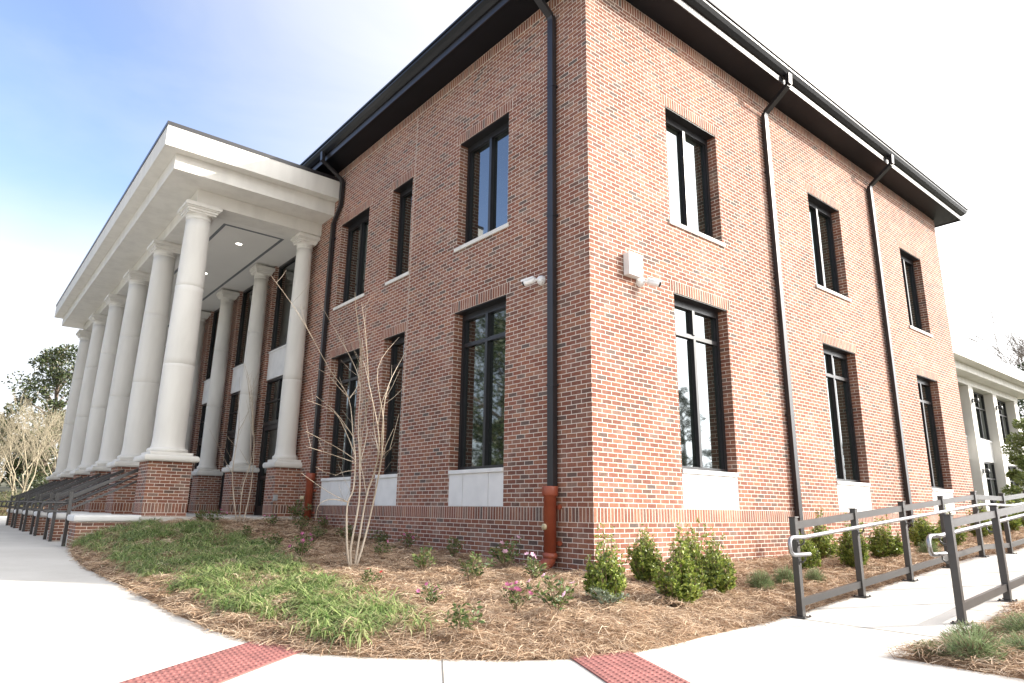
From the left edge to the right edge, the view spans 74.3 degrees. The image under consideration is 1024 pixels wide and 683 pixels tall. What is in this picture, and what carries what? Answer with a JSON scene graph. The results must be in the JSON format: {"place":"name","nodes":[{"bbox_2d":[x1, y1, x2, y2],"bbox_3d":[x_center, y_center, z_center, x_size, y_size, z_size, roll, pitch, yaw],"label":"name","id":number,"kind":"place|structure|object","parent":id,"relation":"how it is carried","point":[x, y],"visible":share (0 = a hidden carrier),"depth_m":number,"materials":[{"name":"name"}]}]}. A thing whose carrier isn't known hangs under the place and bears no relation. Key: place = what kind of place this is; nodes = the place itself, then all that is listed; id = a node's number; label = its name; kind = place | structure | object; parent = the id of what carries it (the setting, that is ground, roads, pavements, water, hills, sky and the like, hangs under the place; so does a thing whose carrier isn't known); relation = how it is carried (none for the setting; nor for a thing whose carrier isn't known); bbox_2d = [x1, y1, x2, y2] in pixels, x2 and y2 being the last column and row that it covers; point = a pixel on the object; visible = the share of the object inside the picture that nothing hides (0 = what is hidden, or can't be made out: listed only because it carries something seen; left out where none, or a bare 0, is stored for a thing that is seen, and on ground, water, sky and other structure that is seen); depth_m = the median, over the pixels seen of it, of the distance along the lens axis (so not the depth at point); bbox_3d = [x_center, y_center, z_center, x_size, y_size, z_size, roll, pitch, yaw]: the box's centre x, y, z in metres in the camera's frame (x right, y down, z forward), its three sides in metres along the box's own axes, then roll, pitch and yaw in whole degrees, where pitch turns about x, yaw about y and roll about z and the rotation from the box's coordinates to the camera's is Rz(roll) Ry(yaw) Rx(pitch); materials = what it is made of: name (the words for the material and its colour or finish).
{"place":"outdoors","nodes":[
{"label":"outdoors","id":0,"kind":"place"},
{"bbox_2d":[0,480,1021,526],"bbox_3d":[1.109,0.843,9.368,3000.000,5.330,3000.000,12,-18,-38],"label":"ground","id":1,"kind":"structure","parent":0,"point":[3,487],"depth_m":69.17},
{"bbox_2d":[0,490,33,515],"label":"garden bush","id":2,"kind":"object","parent":1,"relation":"on","point":[4,503],"visible":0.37,"depth_m":40.88,"materials":[{"name":"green plant"}]},
{"bbox_2d":[0,416,37,487],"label":"evergreen tree","id":3,"kind":"object","parent":1,"relation":"on","point":[14,467],"visible":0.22,"depth_m":63.32,"materials":[{"name":"green plant"}]},
{"bbox_2d":[0,410,40,481],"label":"bare tree","id":4,"kind":"object","parent":1,"relation":"on","point":[8,451],"visible":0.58,"depth_m":52.58,"materials":[{"name":"grey plant"}]},
{"bbox_2d":[3,471,52,493],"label":"garden bush","id":5,"kind":"object","parent":1,"relation":"on","point":[43,481],"visible":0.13,"depth_m":55.57,"materials":[{"name":"green plant"}]},
{"bbox_2d":[0,391,65,494],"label":"bare tree","id":6,"kind":"object","parent":1,"relation":"on","point":[23,485],"visible":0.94,"depth_m":46.17,"materials":[{"name":"grey plant"}]},
{"bbox_2d":[0,343,78,484],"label":"magnolia tree","id":7,"kind":"object","parent":1,"relation":"on","point":[55,358],"visible":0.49,"depth_m":63.16,"materials":[{"name":"green plant"}]},
{"bbox_2d":[14,402,64,476],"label":"bare tree","id":8,"kind":"object","parent":1,"relation":"on","point":[50,439],"visible":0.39,"depth_m":51.95,"materials":[{"name":"grey plant"}]},
{"bbox_2d":[7,0,973,575],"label":"brick building","id":9,"kind":"structure","parent":1,"relation":"on","point":[761,366],"depth_m":13.49,"materials":[{"name":"red brick"}]},
{"bbox_2d":[41,468,138,545],"bbox_3d":[-9.004,3.488,14.481,1.804,1.714,0.139,12,-18,-38],"label":"stair railing","id":10,"kind":"object","parent":9,"relation":"on","point":[72,495],"visible":0.85,"depth_m":14.40,"materials":[{"name":"brown metal"}]},
{"bbox_2d":[195,308,219,468],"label":"entrance window","id":11,"kind":"structure","parent":9,"relation":"in","point":[216,313],"depth_m":24.62,"materials":[{"name":"black glass"}]},
{"bbox_2d":[218,285,252,513],"bbox_3d":[-8.358,1.629,21.182,0.172,7.349,2.642,12,-18,-38],"label":"entrance window","id":12,"kind":"structure","parent":9,"relation":"in","point":[247,294],"depth_m":22.03,"materials":[{"name":"black glass"}]},
{"bbox_2d":[254,256,295,515],"bbox_3d":[-6.302,1.055,18.772,0.172,7.349,2.642,12,-18,-38],"label":"entrance window","id":13,"kind":"structure","parent":9,"relation":"in","point":[275,370],"depth_m":19.43,"materials":[{"name":"black glass"}]},
{"bbox_2d":[320,338,362,504],"bbox_3d":[-3.813,1.867,15.452,0.312,3.654,1.680,12,-18,-38],"label":"window","id":14,"kind":"structure","parent":9,"relation":"in","point":[346,377],"depth_m":15.65,"materials":[{"name":"black glass"}]},
{"bbox_2d":[333,197,371,310],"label":"window","id":15,"kind":"structure","parent":9,"relation":"in","point":[354,281],"depth_m":16.65,"materials":[{"name":"black glass"}]},
{"bbox_2d":[374,321,407,505],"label":"window","id":16,"kind":"structure","parent":9,"relation":"in","point":[387,483],"depth_m":13.93,"materials":[{"name":"black glass"}]},
{"bbox_2d":[385,167,415,285],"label":"window","id":17,"kind":"structure","parent":9,"relation":"in","point":[405,190],"depth_m":14.96,"materials":[{"name":"black glass"}]},
{"bbox_2d":[448,281,509,505],"bbox_3d":[-0.496,0.941,11.562,0.312,3.654,1.710,12,-18,-38],"label":"window","id":18,"kind":"structure","parent":9,"relation":"in","point":[478,479],"depth_m":11.66,"materials":[{"name":"black glass"}]},
{"bbox_2d":[454,99,512,252],"bbox_3d":[-0.449,-2.990,12.539,0.325,2.463,1.710,12,-18,-38],"label":"window","id":19,"kind":"structure","parent":9,"relation":"in","point":[487,167],"depth_m":12.69,"materials":[{"name":"black glass"}]},
{"bbox_2d":[521,275,545,285],"bbox_3d":[0.333,-0.960,10.612,0.394,0.165,0.181,-1,-14,5],"label":"security camera","id":20,"kind":"object","parent":9,"relation":"attached to","point":[541,280],"visible":1,"depth_m":10.57,"materials":[{"name":"white plastic"}]},
{"bbox_2d":[623,251,642,281],"bbox_3d":[1.869,-1.140,10.398,0.334,0.430,0.131,12,-18,-38],"label":"junction box","id":21,"kind":"object","parent":9,"relation":"attached to","point":[633,266],"visible":1,"depth_m":10.33,"materials":[{"name":"white plastic"}]},
{"bbox_2d":[636,278,661,286],"bbox_3d":[2.126,-0.921,10.464,0.399,0.176,0.174,-3,-15,16],"label":"security camera","id":22,"kind":"object","parent":9,"relation":"attached to","point":[651,282],"visible":0.97,"depth_m":10.41,"materials":[{"name":"white plastic"}]},
{"bbox_2d":[661,93,725,247],"bbox_3d":[3.187,-3.019,12.230,1.720,2.463,0.325,12,-18,-38],"label":"window","id":23,"kind":"structure","parent":9,"relation":"in","point":[687,153],"depth_m":12.39,"materials":[{"name":"black metal"}]},
{"bbox_2d":[669,279,739,509],"bbox_3d":[3.130,0.912,11.254,1.720,3.654,0.312,12,-18,-38],"label":"window","id":24,"kind":"structure","parent":9,"relation":"in","point":[708,483],"depth_m":11.38,"materials":[{"name":"black glass"}]},
{"bbox_2d":[804,182,851,301],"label":"window","id":25,"kind":"structure","parent":9,"relation":"in","point":[820,212],"depth_m":15.55,"materials":[{"name":"black metal"}]},
{"bbox_2d":[819,332,871,511],"bbox_3d":[6.985,1.736,14.346,1.700,3.654,0.312,12,-18,-38],"label":"window","id":26,"kind":"structure","parent":9,"relation":"in","point":[852,493],"depth_m":14.54,"materials":[{"name":"black glass"}]},
{"bbox_2d":[897,239,932,337],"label":"window","id":27,"kind":"structure","parent":9,"relation":"in","point":[907,260],"depth_m":18.60,"materials":[{"name":"black metal"}]},
{"bbox_2d":[914,366,955,513],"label":"window","id":28,"kind":"structure","parent":9,"relation":"in","point":[930,433],"depth_m":17.63,"materials":[{"name":"glass"}]},
{"bbox_2d":[66,516,1023,663],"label":"pine straw","id":29,"kind":"object","parent":1,"relation":"on","point":[400,552],"visible":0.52,"depth_m":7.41,"materials":[{"name":"brown plant"}]},
{"bbox_2d":[206,509,227,522],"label":"azalea shrub","id":30,"kind":"object","parent":29,"relation":"on","point":[211,516],"visible":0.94,"depth_m":13.85,"materials":[{"name":"green plant"}]},
{"bbox_2d":[210,364,263,521],"bbox_3d":[-5.939,2.226,14.622,1.154,3.573,1.699,12,-18,-38],"label":"crape myrtle","id":31,"kind":"object","parent":29,"relation":"on","point":[252,416],"visible":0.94,"depth_m":14.69,"materials":[{"name":"beige plant"}]},
{"bbox_2d":[62,518,444,654],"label":"border grass","id":32,"kind":"structure","parent":29,"relation":"on","point":[324,606],"depth_m":7.99,"materials":[{"name":"green plant"}]},
{"bbox_2d":[263,513,277,525],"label":"azalea shrub","id":33,"kind":"object","parent":29,"relation":"on","point":[274,516],"visible":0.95,"depth_m":13.96,"materials":[{"name":"green plant"}]},
{"bbox_2d":[261,531,283,545],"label":"azalea shrub","id":34,"kind":"object","parent":29,"relation":"on","point":[276,541],"visible":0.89,"depth_m":11.09,"materials":[{"name":"green plant"}]},
{"bbox_2d":[286,500,313,522],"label":"azalea shrub","id":35,"kind":"object","parent":29,"relation":"on","point":[291,509],"visible":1,"depth_m":15.03,"materials":[{"name":"green plant"}]},
{"bbox_2d":[288,532,314,557],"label":"azalea shrub","id":36,"kind":"object","parent":29,"relation":"on","point":[302,549],"visible":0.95,"depth_m":10.15,"materials":[{"name":"green plant"}]},
{"bbox_2d":[292,515,311,532],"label":"azalea shrub","id":37,"kind":"object","parent":29,"relation":"on","point":[302,525],"visible":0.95,"depth_m":13.70,"materials":[{"name":"green plant"}]},
{"bbox_2d":[311,524,326,538],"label":"azalea shrub","id":38,"kind":"object","parent":29,"relation":"on","point":[319,533],"visible":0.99,"depth_m":13.06,"materials":[{"name":"green plant"}]},
{"bbox_2d":[271,271,409,565],"bbox_3d":[-2.207,1.058,9.361,1.605,3.996,2.170,-2,-14,11],"label":"crape myrtle","id":39,"kind":"object","parent":29,"relation":"on","point":[349,557],"visible":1,"depth_m":9.43,"materials":[{"name":"beige plant"}]},
{"bbox_2d":[336,525,352,539],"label":"azalea shrub","id":40,"kind":"object","parent":29,"relation":"on","point":[349,530],"visible":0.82,"depth_m":13.09,"materials":[{"name":"green plant"}]},
{"bbox_2d":[360,568,381,587],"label":"azalea shrub","id":41,"kind":"object","parent":29,"relation":"on","point":[366,577],"visible":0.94,"depth_m":7.57,"materials":[{"name":"green plant"}]},
{"bbox_2d":[370,528,389,547],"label":"azalea shrub","id":42,"kind":"object","parent":29,"relation":"on","point":[384,538],"visible":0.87,"depth_m":12.26,"materials":[{"name":"green plant"}]},
{"bbox_2d":[373,540,395,558],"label":"azalea shrub","id":43,"kind":"object","parent":29,"relation":"on","point":[377,548],"visible":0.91,"depth_m":9.95,"materials":[{"name":"green plant"}]},
{"bbox_2d":[398,531,419,548],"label":"azalea shrub","id":44,"kind":"object","parent":29,"relation":"on","point":[407,540],"visible":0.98,"depth_m":11.72,"materials":[{"name":"green plant"}]},
{"bbox_2d":[412,543,436,573],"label":"azalea shrub","id":45,"kind":"object","parent":29,"relation":"on","point":[422,560],"visible":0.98,"depth_m":8.75,"materials":[{"name":"green plant"}]},
{"bbox_2d":[416,582,444,605],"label":"azalea shrub","id":46,"kind":"object","parent":29,"relation":"on","point":[434,594],"visible":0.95,"depth_m":6.62,"materials":[{"name":"green plant"}]},
{"bbox_2d":[446,537,465,560],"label":"azalea shrub","id":47,"kind":"object","parent":29,"relation":"on","point":[452,546],"visible":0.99,"depth_m":10.11,"materials":[{"name":"green plant"}]},
{"bbox_2d":[441,598,484,639],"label":"azalea shrub","id":48,"kind":"object","parent":29,"relation":"on","point":[458,612],"visible":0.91,"depth_m":5.58,"materials":[{"name":"green plant"}]},
{"bbox_2d":[458,551,496,587],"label":"azalea shrub","id":49,"kind":"object","parent":29,"relation":"on","point":[473,571],"visible":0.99,"depth_m":7.87,"materials":[{"name":"green plant"}]},
{"bbox_2d":[488,535,522,570],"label":"azalea shrub","id":50,"kind":"object","parent":29,"relation":"on","point":[501,554],"visible":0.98,"depth_m":9.11,"materials":[{"name":"green plant"}]},
{"bbox_2d":[499,580,532,613],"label":"azalea shrub","id":51,"kind":"object","parent":29,"relation":"on","point":[514,594],"visible":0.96,"depth_m":6.44,"materials":[{"name":"green plant"}]},
{"bbox_2d":[521,552,546,582],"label":"azalea shrub","id":52,"kind":"object","parent":29,"relation":"on","point":[534,573],"visible":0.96,"depth_m":8.21,"materials":[{"name":"green plant"}]},
{"bbox_2d":[526,572,577,617],"bbox_3d":[0.360,2.344,6.199,0.489,0.413,0.354,-1,-14,5],"label":"azalea shrub","id":53,"kind":"object","parent":29,"relation":"on","point":[563,592],"visible":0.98,"depth_m":6.22,"materials":[{"name":"green plant"}]},
{"bbox_2d":[581,523,627,602],"bbox_3d":[0.993,2.300,7.040,0.520,0.861,0.465,12,-18,-38],"label":"holly shrub","id":54,"kind":"object","parent":29,"relation":"on","point":[605,574],"visible":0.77,"depth_m":6.96,"materials":[{"name":"green plant"}]},
{"bbox_2d":[585,586,629,609],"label":"silver shrub","id":55,"kind":"object","parent":29,"relation":"on","point":[603,593],"visible":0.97,"depth_m":6.61,"materials":[{"name":"green plant"}]},
{"bbox_2d":[625,524,665,583],"bbox_3d":[1.725,2.702,8.589,0.479,0.738,0.513,4,-14,-14],"label":"holly shrub","id":56,"kind":"object","parent":29,"relation":"on","point":[643,562],"visible":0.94,"depth_m":8.53,"materials":[{"name":"green plant"}]},
{"bbox_2d":[651,522,707,604],"bbox_3d":[1.858,2.425,7.375,0.534,0.878,0.616,-12,-19,42],"label":"holly shrub","id":57,"kind":"object","parent":29,"relation":"on","point":[679,570],"visible":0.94,"depth_m":7.27,"materials":[{"name":"green plant"}]},
{"bbox_2d":[683,517,706,578],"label":"holly shrub","id":58,"kind":"object","parent":29,"relation":"on","point":[694,555],"visible":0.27,"depth_m":8.55,"materials":[{"name":"green plant"}]},
{"bbox_2d":[697,523,736,594],"bbox_3d":[2.470,2.643,8.218,0.495,0.896,0.554,7,-15,-24],"label":"holly shrub","id":59,"kind":"object","parent":29,"relation":"on","point":[720,579],"visible":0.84,"depth_m":8.07,"materials":[{"name":"green plant"}]},
{"bbox_2d":[744,569,776,589],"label":"feathery shrub","id":60,"kind":"object","parent":29,"relation":"on","point":[760,580],"visible":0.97,"depth_m":8.73,"materials":[{"name":"green plant"}]},
{"bbox_2d":[771,564,793,584],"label":"feathery shrub","id":61,"kind":"object","parent":29,"relation":"on","point":[786,575],"visible":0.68,"depth_m":8.96,"materials":[{"name":"green plant"}]},
{"bbox_2d":[799,530,821,571],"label":"holly shrub","id":62,"kind":"object","parent":29,"relation":"on","point":[812,560],"visible":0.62,"depth_m":10.02,"materials":[{"name":"green plant"}]},
{"bbox_2d":[805,567,827,582],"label":"feathery shrub","id":63,"kind":"object","parent":29,"relation":"on","point":[811,575],"visible":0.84,"depth_m":9.18,"materials":[{"name":"green plant"}]},
{"bbox_2d":[809,507,838,559],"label":"holly shrub","id":64,"kind":"object","parent":29,"relation":"on","point":[824,544],"visible":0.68,"depth_m":11.19,"materials":[{"name":"green plant"}]},
{"bbox_2d":[835,512,870,567],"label":"holly shrub","id":65,"kind":"object","parent":29,"relation":"on","point":[845,553],"visible":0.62,"depth_m":10.43,"materials":[{"name":"green plant"}]},
{"bbox_2d":[867,515,903,558],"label":"holly shrub","id":66,"kind":"object","parent":29,"relation":"on","point":[884,543],"visible":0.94,"depth_m":11.46,"materials":[{"name":"green plant"}]},
{"bbox_2d":[908,510,942,547],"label":"holly shrub","id":67,"kind":"object","parent":29,"relation":"on","point":[921,531],"visible":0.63,"depth_m":13.17,"materials":[{"name":"green plant"}]},
{"bbox_2d":[916,540,941,554],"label":"feathery shrub","id":68,"kind":"object","parent":29,"relation":"on","point":[922,549],"visible":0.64,"depth_m":11.94,"materials":[{"name":"green plant"}]},
{"bbox_2d":[932,505,968,545],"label":"holly shrub","id":69,"kind":"object","parent":29,"relation":"on","point":[961,536],"visible":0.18,"depth_m":13.39,"materials":[{"name":"green plant"}]},
{"bbox_2d":[964,501,992,537],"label":"holly shrub","id":70,"kind":"object","parent":29,"relation":"on","point":[985,532],"visible":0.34,"depth_m":15.04,"materials":[{"name":"green plant"}]},
{"bbox_2d":[997,500,1023,532],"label":"holly shrub","id":71,"kind":"object","parent":29,"relation":"on","point":[1014,524],"visible":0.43,"depth_m":15.87,"materials":[{"name":"green plant"}]},
{"bbox_2d":[951,339,1023,518],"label":"annex building","id":72,"kind":"structure","parent":1,"relation":"on","point":[990,383],"depth_m":38.72,"materials":[{"name":"paint"}]},
{"bbox_2d":[973,392,1001,518],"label":"window","id":73,"kind":"structure","parent":72,"relation":"in","point":[986,445],"depth_m":39.08,"materials":[{"name":"glass"}]},
{"bbox_2d":[997,400,1017,513],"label":"window","id":74,"kind":"structure","parent":72,"relation":"in","point":[1002,413],"depth_m":41.95,"materials":[{"name":"black glass"}]},
{"bbox_2d":[958,308,1023,414],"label":"bare tree","id":75,"kind":"object","parent":1,"relation":"on","point":[1020,350],"visible":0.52,"depth_m":76.00,"materials":[{"name":"beige plant"}]},
{"bbox_2d":[997,417,1023,513],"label":"garden tree","id":76,"kind":"object","parent":1,"relation":"on","point":[1015,445],"visible":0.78,"depth_m":23.70,"materials":[{"name":"green plant"}]},
{"bbox_2d":[1017,362,1023,418],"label":"pine tree","id":77,"kind":"object","parent":1,"relation":"on","point":[1021,401],"visible":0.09,"depth_m":65.71,"materials":[{"name":"green plant"}]},
{"bbox_2d":[0,516,1023,682],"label":"pavement","id":78,"kind":"structure","parent":0,"point":[63,619],"depth_m":5.45,"materials":[{"name":"concrete"}]},
{"bbox_2d":[0,480,59,526],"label":"stair railing","id":79,"kind":"object","parent":78,"relation":"on","point":[13,515],"visible":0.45,"depth_m":23.87,"materials":[{"name":"brown metal"}]},
{"bbox_2d":[6,480,55,524],"bbox_3d":[-18.572,6.116,25.713,1.804,1.714,0.139,12,-18,-38],"label":"stair railing","id":80,"kind":"object","parent":78,"relation":"on","point":[9,509],"visible":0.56,"depth_m":25.58,"materials":[{"name":"brown metal"}]},
{"bbox_2d":[1,478,67,527],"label":"stair railing","id":81,"kind":"object","parent":78,"relation":"on","point":[19,499],"visible":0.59,"depth_m":23.13,"materials":[{"name":"brown metal"}]},
{"bbox_2d":[5,478,72,529],"bbox_3d":[-15.171,5.182,21.721,1.804,1.714,0.139,12,-18,-38],"label":"stair railing","id":82,"kind":"object","parent":78,"relation":"on","point":[22,514],"visible":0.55,"depth_m":21.47,"materials":[{"name":"brown metal"}]},
{"bbox_2d":[8,476,81,531],"bbox_3d":[-14.461,4.987,20.887,1.804,1.714,0.139,12,-18,-38],"label":"stair railing","id":83,"kind":"object","parent":78,"relation":"on","point":[39,493],"visible":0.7,"depth_m":20.71,"materials":[{"name":"brown metal"}]},
{"bbox_2d":[14,476,89,533],"bbox_3d":[-13.115,4.617,19.308,1.804,1.714,0.139,12,-18,-38],"label":"stair railing","id":84,"kind":"object","parent":78,"relation":"on","point":[33,516],"visible":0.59,"depth_m":19.03,"materials":[{"name":"brown metal"}]},
{"bbox_2d":[18,473,100,535],"bbox_3d":[-12.405,4.422,18.474,1.804,1.714,0.139,12,-18,-38],"label":"stair railing","id":85,"kind":"object","parent":78,"relation":"on","point":[42,496],"visible":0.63,"depth_m":18.30,"materials":[{"name":"brown metal"}]},
{"bbox_2d":[25,472,110,539],"bbox_3d":[-11.060,4.053,16.894,1.804,1.714,0.139,12,-18,-38],"label":"stair railing","id":86,"kind":"object","parent":78,"relation":"on","point":[52,496],"visible":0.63,"depth_m":16.83,"materials":[{"name":"brown metal"}]},
{"bbox_2d":[31,469,123,541],"bbox_3d":[-10.349,3.857,16.060,1.804,1.714,0.139,12,-18,-38],"label":"stair railing","id":87,"kind":"object","parent":78,"relation":"on","point":[57,497],"visible":0.76,"depth_m":15.92,"materials":[{"name":"brown metal"}]},
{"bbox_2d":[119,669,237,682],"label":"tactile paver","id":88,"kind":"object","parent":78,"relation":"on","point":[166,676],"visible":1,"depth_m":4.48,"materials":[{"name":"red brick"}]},
{"bbox_2d":[162,641,304,675],"bbox_3d":[-2.033,2.407,5.167,0.600,0.016,1.100,-2,-14,12],"label":"tactile paver","id":89,"kind":"object","parent":78,"relation":"on","point":[242,659],"visible":0.95,"depth_m":5.03,"materials":[{"name":"red brick"}]},
{"bbox_2d":[570,651,690,682],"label":"tactile paver","id":90,"kind":"object","parent":78,"relation":"on","point":[625,667],"visible":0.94,"depth_m":4.88,"materials":[{"name":"red brick"}]},
{"bbox_2d":[442,556,1020,682],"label":"pavement joint","id":91,"kind":"object","parent":78,"relation":"on","point":[791,647],"visible":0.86,"depth_m":6.29,"materials":[{"name":"grey concrete"}]},
{"bbox_2d":[885,596,1023,679],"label":"pine straw","id":92,"kind":"object","parent":78,"relation":"on","point":[1019,605],"visible":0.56,"depth_m":5.33,"materials":[{"name":"brown plant"}]},
{"bbox_2d":[908,638,946,656],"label":"feathery shrub","id":93,"kind":"object","parent":92,"relation":"on","point":[929,651],"visible":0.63,"depth_m":5.42,"materials":[{"name":"green plant"}]},
{"bbox_2d":[939,619,1009,647],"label":"feathery shrub","id":94,"kind":"object","parent":92,"relation":"on","point":[973,626],"visible":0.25,"depth_m":5.77,"materials":[{"name":"green plant"}]},
{"bbox_2d":[934,628,1015,664],"bbox_3d":[3.615,2.388,5.327,0.581,0.258,0.593,9,-16,-31],"label":"feathery shrub","id":95,"kind":"object","parent":92,"relation":"on","point":[960,642],"visible":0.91,"depth_m":5.27,"materials":[{"name":"green plant"}]},
{"bbox_2d":[988,610,1023,634],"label":"feathery shrub","id":96,"kind":"object","parent":92,"relation":"on","point":[1014,622],"visible":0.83,"depth_m":6.23,"materials":[{"name":"green plant"}]},
{"bbox_2d":[988,629,1023,660],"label":"feathery shrub","id":97,"kind":"object","parent":92,"relation":"on","point":[1014,642],"visible":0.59,"depth_m":5.39,"materials":[{"name":"green plant"}]},
{"bbox_2d":[0,0,1023,477],"label":"sky","id":98,"kind":"structure","parent":0,"point":[88,88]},
{"bbox_2d":[792,547,1023,636],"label":"ramp path","id":99,"kind":"structure","parent":0,"point":[918,617],"depth_m":7.99,"materials":[{"name":"concrete"}]},
{"bbox_2d":[788,490,1023,618],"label":"ramp railing","id":100,"kind":"object","parent":99,"relation":"on","point":[853,516],"visible":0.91,"depth_m":8.96,"materials":[{"name":"grey metal"}]},
{"bbox_2d":[926,504,1023,625],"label":"ramp railing","id":101,"kind":"object","parent":99,"relation":"on","point":[994,514],"visible":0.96,"depth_m":7.46,"materials":[{"name":"grey metal"}]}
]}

